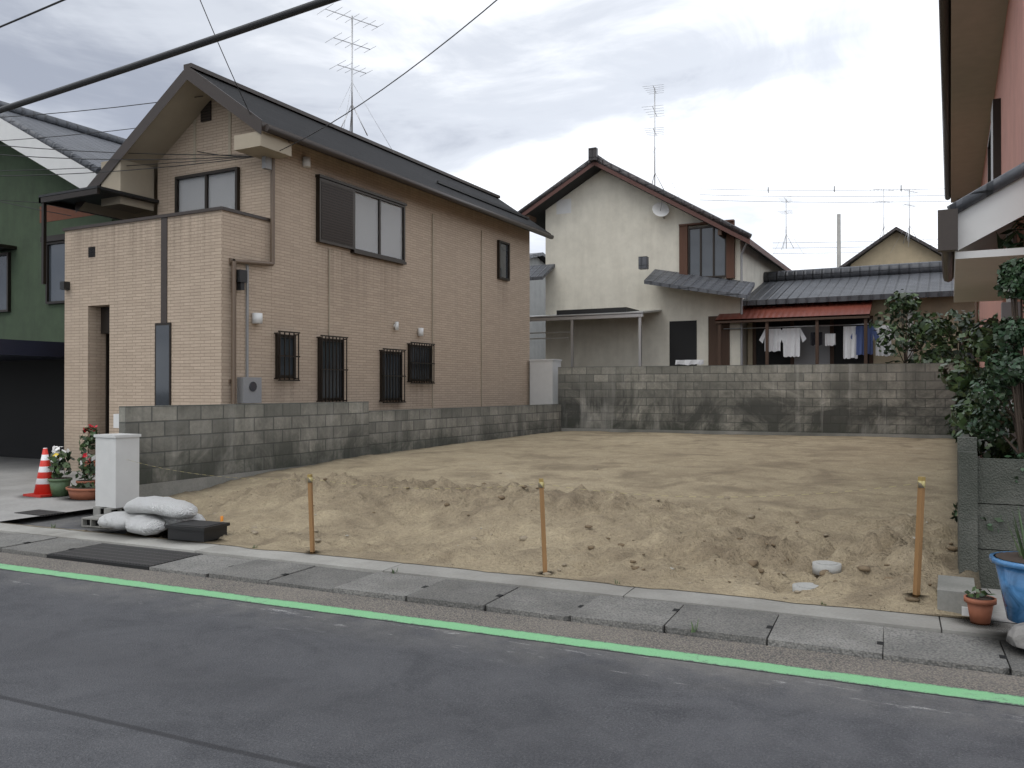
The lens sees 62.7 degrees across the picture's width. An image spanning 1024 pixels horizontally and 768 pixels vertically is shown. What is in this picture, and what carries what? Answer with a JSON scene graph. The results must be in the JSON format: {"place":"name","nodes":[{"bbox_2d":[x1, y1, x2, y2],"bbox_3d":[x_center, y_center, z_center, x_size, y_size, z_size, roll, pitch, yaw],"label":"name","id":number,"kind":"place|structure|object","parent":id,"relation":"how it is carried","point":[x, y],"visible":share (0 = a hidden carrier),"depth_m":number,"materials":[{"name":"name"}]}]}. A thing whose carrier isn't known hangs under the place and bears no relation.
{"place":"outdoors","nodes":[
{"label":"outdoors","id":0,"kind":"place"},
{"bbox_2d":[0,141,118,341],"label":"green house","id":1,"kind":"structure","parent":0,"point":[32,307],"depth_m":18.05,"materials":[{"name":"paint"}]},
{"bbox_2d":[0,101,125,187],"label":"roof","id":2,"kind":"structure","parent":1,"relation":"on","point":[36,127],"depth_m":17.27,"materials":[{"name":"grey metal"}]},
{"bbox_2d":[0,0,951,269],"label":"sky","id":3,"kind":"structure","parent":0,"point":[781,96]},
{"bbox_2d":[0,431,980,618],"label":"lot soil","id":4,"kind":"structure","parent":0,"point":[874,530],"depth_m":8.66,"materials":[{"name":"beige soil"}]},
{"bbox_2d":[83,468,957,601],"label":"soil clods","id":5,"kind":"object","parent":4,"relation":"on","point":[752,563],"visible":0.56,"depth_m":6.73,"materials":[{"name":"soil"}]},
{"bbox_2d":[25,494,1023,649],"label":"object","id":6,"kind":"object","parent":4,"relation":"on","point":[1000,636],"visible":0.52,"depth_m":5.58,"materials":[{"name":"black"}]},
{"bbox_2d":[23,448,51,497],"bbox_3d":[-6.397,1.202,11.509,0.380,0.650,0.380,0,0,28],"label":"traffic cone","id":7,"kind":"object","parent":6,"relation":"on","point":[42,488],"visible":0.83,"depth_m":11.43,"materials":[{"name":"red"}]},
{"bbox_2d":[47,445,94,499],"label":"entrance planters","id":8,"kind":"object","parent":6,"relation":"on","point":[84,489],"visible":0.94,"depth_m":11.40,"materials":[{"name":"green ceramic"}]},
{"bbox_2d":[79,424,99,475],"bbox_3d":[-7.153,1.111,14.281,0.371,0.868,0.394,0,0,28],"label":"potted plant","id":9,"kind":"object","parent":8,"relation":"in","point":[89,441],"visible":0.67,"depth_m":14.21,"materials":[{"name":"green plant"}]},
{"bbox_2d":[81,433,140,528],"bbox_3d":[-4.454,1.050,9.381,0.517,0.935,1.369,0,0,-19],"label":"utility cabinet","id":10,"kind":"object","parent":6,"relation":"on","point":[116,479],"visible":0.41,"depth_m":9.65,"materials":[{"name":"white metal"}]},
{"bbox_2d":[97,496,205,535],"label":"sandbags","id":11,"kind":"object","parent":6,"relation":"on","point":[150,515],"visible":0.94,"depth_m":8.37,"materials":[{"name":"white fabric"}]},
{"bbox_2d":[165,520,229,542],"bbox_3d":[-3.069,1.442,8.202,0.480,0.165,0.360,0,0,22],"label":"black meter box","id":12,"kind":"object","parent":6,"relation":"on","point":[199,531],"visible":0.93,"depth_m":8.08,"materials":[{"name":"black plastic"}]},
{"bbox_2d":[964,586,996,624],"bbox_3d":[2.918,1.379,5.236,0.179,0.223,0.184,0,0,28],"label":"terracotta pot","id":13,"kind":"object","parent":6,"relation":"on","point":[980,606],"visible":1,"depth_m":5.19,"materials":[{"name":"orange ceramic"}]},
{"bbox_2d":[1006,622,1023,648],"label":"garden rock","id":14,"kind":"object","parent":6,"relation":"on","point":[1015,636],"visible":1,"depth_m":4.68,"materials":[{"name":"grey stone"}]},
{"bbox_2d":[989,507,1023,622],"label":"blue plant pot","id":15,"kind":"object","parent":14,"relation":"on","point":[1009,565],"visible":0.99,"depth_m":4.83,"materials":[{"name":"plastic"}]},
{"bbox_2d":[307,474,925,597],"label":"wooden stakes","id":16,"kind":"object","parent":4,"relation":"on","point":[918,540],"visible":0.62,"depth_m":5.60,"materials":[{"name":"brown wood"}]},
{"bbox_2d":[130,460,924,496],"bbox_3d":[-1.247,0.789,7.509,8.842,0.268,0.715,0,0,30],"label":"tiger rope line","id":17,"kind":"object","parent":16,"relation":"on","point":[921,484],"visible":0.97,"depth_m":6.68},
{"bbox_2d":[792,560,841,590],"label":"rubble pieces","id":18,"kind":"object","parent":4,"relation":"on","point":[832,567],"visible":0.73,"depth_m":6.32,"materials":[{"name":"stone"}]},
{"bbox_2d":[937,575,975,615],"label":"concrete block","id":19,"kind":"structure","parent":4,"relation":"on","point":[951,590],"depth_m":5.44,"materials":[{"name":"grey concrete"}]},
{"bbox_2d":[0,457,1014,622],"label":"apron pavement","id":20,"kind":"structure","parent":0,"point":[18,477],"depth_m":11.19,"materials":[{"name":"concrete"}]},
{"bbox_2d":[0,339,64,458],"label":"garage opening","id":21,"kind":"object","parent":20,"relation":"on","point":[31,399],"visible":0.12,"depth_m":17.59,"materials":[{"name":"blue metal"}]},
{"bbox_2d":[15,509,64,516],"bbox_3d":[-5.553,1.518,9.882,0.500,0.016,0.300,0,0,28],"label":"apron drain grate","id":22,"kind":"object","parent":20,"relation":"on","point":[40,513],"visible":1,"depth_m":9.87,"materials":[{"name":"grey metal"}]},
{"bbox_2d":[113,414,118,427],"bbox_3d":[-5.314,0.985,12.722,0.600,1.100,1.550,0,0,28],"label":"wall sign","id":23,"kind":"object","parent":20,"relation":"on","point":[115,420],"visible":0.05,"depth_m":12.04,"materials":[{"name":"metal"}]},
{"bbox_2d":[0,450,1017,623],"bbox_3d":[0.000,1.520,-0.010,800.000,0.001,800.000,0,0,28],"label":"ground","id":24,"kind":"structure","parent":0,"point":[70,520],"depth_m":9.68,"materials":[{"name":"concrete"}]},
{"bbox_2d":[60,99,529,471],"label":"beige house","id":25,"kind":"structure","parent":24,"relation":"on","point":[302,274],"depth_m":15.00,"materials":[{"name":"beige tile"}]},
{"bbox_2d":[39,185,158,283],"bbox_3d":[-7.524,-2.598,15.320,1.600,1.600,1.270,0,0,28],"label":"carport canopy","id":26,"kind":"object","parent":25,"relation":"on","point":[69,199],"depth_m":15.10,"materials":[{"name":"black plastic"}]},
{"bbox_2d":[75,63,553,238],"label":"roof","id":27,"kind":"structure","parent":25,"relation":"on","point":[170,117],"depth_m":15.17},
{"bbox_2d":[318,3,393,152],"bbox_3d":[-3.560,-6.452,18.273,1.560,2.952,1.362,0,0,-31],"label":"antenna","id":28,"kind":"object","parent":25,"relation":"on","point":[351,91],"depth_m":18.07,"materials":[{"name":"silver metal"}]},
{"bbox_2d":[0,0,944,253],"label":"overhead cables","id":29,"kind":"object","parent":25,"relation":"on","point":[267,20],"visible":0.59,"depth_m":11.39,"materials":[{"name":"black plastic"}]},
{"bbox_2d":[119,401,560,496],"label":"block wall","id":30,"kind":"structure","parent":24,"relation":"on","point":[225,442],"depth_m":12.96,"materials":[{"name":"grey concrete"}]},
{"bbox_2d":[0,523,1015,642],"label":"kerb strip","id":31,"kind":"object","parent":24,"relation":"on","point":[931,623],"visible":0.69,"depth_m":6.27,"materials":[{"name":"concrete"}]},
{"bbox_2d":[529,359,561,404],"bbox_3d":[0.914,0.493,22.898,0.710,2.320,0.590,0,0,28],"label":"storage cabinet","id":32,"kind":"object","parent":24,"relation":"on","point":[543,381],"visible":0.55,"depth_m":22.66,"materials":[{"name":"grey plastic"}]},
{"bbox_2d":[546,170,782,366],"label":"white house","id":33,"kind":"structure","parent":24,"relation":"on","point":[606,230],"depth_m":25.22,"materials":[{"name":"paint"}]},
{"bbox_2d":[530,307,660,366],"bbox_3d":[2.112,-0.713,25.016,4.300,2.960,1.700,0,0,28],"label":"carport","id":34,"kind":"object","parent":33,"relation":"attached to","point":[601,313],"visible":0.62,"depth_m":24.29,"materials":[{"name":"grey metal"}]},
{"bbox_2d":[518,147,790,298],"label":"house roof","id":35,"kind":"structure","parent":33,"relation":"on","point":[534,210],"depth_m":24.32,"materials":[{"name":"grey tile"}]},
{"bbox_2d":[644,84,675,189],"bbox_3d":[4.481,-7.567,26.621,1.568,3.752,1.463,0,0,28],"label":"antenna","id":36,"kind":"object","parent":33,"relation":"on","point":[654,108],"depth_m":26.77,"materials":[{"name":"silver metal"}]},
{"bbox_2d":[652,203,668,217],"bbox_3d":[4.373,-5.089,24.498,0.505,0.451,0.341,0,0,-35],"label":"satellite dish","id":37,"kind":"object","parent":33,"relation":"on","point":[660,209],"visible":1,"depth_m":24.52,"materials":[{"name":"white plastic"}]},
{"bbox_2d":[675,324,894,364],"bbox_3d":[7.398,-1.058,23.070,5.823,1.042,0.313,0,0,24],"label":"laundry line","id":38,"kind":"object","parent":33,"relation":"attached to","point":[853,341],"visible":0.84,"depth_m":22.55,"materials":[{"name":"white fabric"}]},
{"bbox_2d":[558,363,959,438],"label":"block wall","id":39,"kind":"structure","parent":24,"relation":"on","point":[910,400],"depth_m":20.34,"materials":[{"name":"grey concrete"}]},
{"bbox_2d":[837,214,840,266],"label":"utility pole","id":40,"kind":"object","parent":24,"relation":"on","point":[838,240],"visible":0.34,"depth_m":46.84,"materials":[{"name":"concrete"}]},
{"bbox_2d":[840,227,941,266],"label":"beige house","id":41,"kind":"structure","parent":24,"relation":"on","point":[879,251],"depth_m":40.06,"materials":[{"name":"paint"}]},
{"bbox_2d":[870,189,896,244],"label":"antenna","id":42,"kind":"object","parent":41,"relation":"on","point":[883,201],"visible":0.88,"depth_m":43.12,"materials":[{"name":"silver metal"}]},
{"bbox_2d":[868,289,956,362],"bbox_3d":[9.950,-0.825,20.985,1.864,3.131,2.377,0,0,16],"label":"garden tree","id":43,"kind":"object","parent":24,"relation":"on","point":[897,305],"visible":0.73,"depth_m":20.87,"materials":[{"name":"green plant"}]},
{"bbox_2d":[915,308,978,367],"bbox_3d":[10.450,-0.529,19.733,2.075,2.522,1.922,0,0,-11],"label":"garden tree","id":44,"kind":"object","parent":24,"relation":"on","point":[938,333],"visible":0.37,"depth_m":19.55,"materials":[{"name":"green plant"}]},
{"bbox_2d":[937,318,998,404],"bbox_3d":[5.896,0.385,10.220,1.294,2.367,1.391,0,0,28],"label":"garden tree","id":45,"kind":"object","parent":24,"relation":"on","point":[959,385],"visible":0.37,"depth_m":10.18,"materials":[{"name":"green plant"}]},
{"bbox_2d":[950,257,1023,532],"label":"broadleaf tree","id":46,"kind":"object","parent":24,"relation":"on","point":[1005,376],"visible":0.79,"depth_m":6.44,"materials":[{"name":"green plant"}]},
{"bbox_2d":[957,428,1023,589],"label":"concrete block wall","id":47,"kind":"structure","parent":24,"relation":"on","point":[981,482],"depth_m":6.12,"materials":[{"name":"concrete"}]},
{"bbox_2d":[957,0,1023,458],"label":"pink house","id":48,"kind":"structure","parent":24,"relation":"on","point":[1005,149],"depth_m":9.25,"materials":[{"name":"paint"}]},
{"bbox_2d":[947,313,997,415],"bbox_3d":[6.886,0.289,11.648,1.526,2.580,1.431,0,0,-18],"label":"garden tree","id":49,"kind":"object","parent":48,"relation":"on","point":[962,338],"visible":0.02,"depth_m":11.84,"materials":[{"name":"green plant"}]},
{"bbox_2d":[957,326,1002,451],"bbox_3d":[5.384,0.472,8.863,1.350,2.177,1.177,0,0,-34],"label":"broadleaf shrub","id":50,"kind":"object","parent":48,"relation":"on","point":[982,342],"visible":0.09,"depth_m":8.88,"materials":[{"name":"green plant"}]},
{"bbox_2d":[944,380,1017,458],"bbox_3d":[4.756,0.495,7.790,1.333,2.117,1.325,0,0,28],"label":"broadleaf shrub","id":51,"kind":"object","parent":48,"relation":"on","point":[998,448],"visible":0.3,"depth_m":7.61,"materials":[{"name":"green plant"}]},
{"bbox_2d":[938,0,1023,302],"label":"roof eave","id":52,"kind":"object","parent":48,"relation":"on","point":[975,218],"depth_m":9.86,"materials":[{"name":"paint"}]},
{"bbox_2d":[994,397,1014,428],"bbox_3d":[4.482,-0.128,6.660,1.262,3.346,1.192,0,-1,-41],"label":"foliage","id":53,"kind":"object","parent":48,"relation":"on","point":[1012,404],"visible":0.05,"depth_m":6.88,"materials":[{"name":"green plant"}]},
{"bbox_2d":[996,216,1023,265],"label":"foliage","id":54,"kind":"object","parent":24,"relation":"on","point":[1007,243],"visible":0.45,"depth_m":7.27,"materials":[{"name":"green plant"}]},
{"bbox_2d":[0,569,1023,767],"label":"road","id":55,"kind":"structure","parent":0,"point":[93,674],"depth_m":4.03,"materials":[{"name":"grey asphalt"}]},
{"bbox_2d":[0,563,1023,705],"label":"green line","id":56,"kind":"object","parent":55,"relation":"on","point":[865,680],"visible":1,"depth_m":4.97,"materials":[{"name":"paint"}]},
{"bbox_2d":[0,552,1023,695],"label":"road edge strip","id":57,"kind":"object","parent":55,"relation":"on","point":[1009,683],"visible":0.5,"depth_m":5.22,"materials":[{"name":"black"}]},
{"bbox_2d":[47,543,202,569],"bbox_3d":[-3.458,1.544,7.510,1.240,0.052,0.610,0,0,24],"label":"steel grating","id":58,"kind":"object","parent":57,"relation":"on","point":[143,558],"visible":0.71,"depth_m":7.43,"materials":[{"name":"grey metal"}]},
{"bbox_2d":[0,532,1023,676],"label":"gutter lids","id":59,"kind":"object","parent":57,"relation":"on","point":[974,653],"visible":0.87,"depth_m":5.55,"materials":[{"name":"concrete"}]},
{"bbox_2d":[51,524,823,632],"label":"kerb weeds","id":60,"kind":"object","parent":59,"relation":"on","point":[693,630],"visible":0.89,"depth_m":5.39,"materials":[{"name":"green plant"}]},
{"bbox_2d":[530,252,545,358],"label":"house","id":61,"kind":"structure","parent":0,"point":[537,307],"depth_m":41.33,"materials":[{"name":"grey paint"}]},
{"bbox_2d":[776,197,804,255],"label":"antenna","id":62,"kind":"object","parent":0,"point":[786,211],"visible":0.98,"depth_m":40.51,"materials":[{"name":"silver metal"}]},
{"bbox_2d":[748,296,978,364],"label":"traditional house","id":63,"kind":"structure","parent":0,"point":[829,354],"depth_m":23.15,"materials":[{"name":"brown wood"}]},
{"bbox_2d":[715,261,953,364],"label":"tiled roof","id":64,"kind":"structure","parent":63,"relation":"on","point":[852,292],"depth_m":23.52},
{"bbox_2d":[892,188,929,249],"bbox_3d":[16.599,-6.887,35.505,1.560,2.552,1.361,0,0,-31],"label":"antenna","id":65,"kind":"object","parent":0,"point":[909,205],"visible":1,"depth_m":35.30,"materials":[{"name":"silver metal"}]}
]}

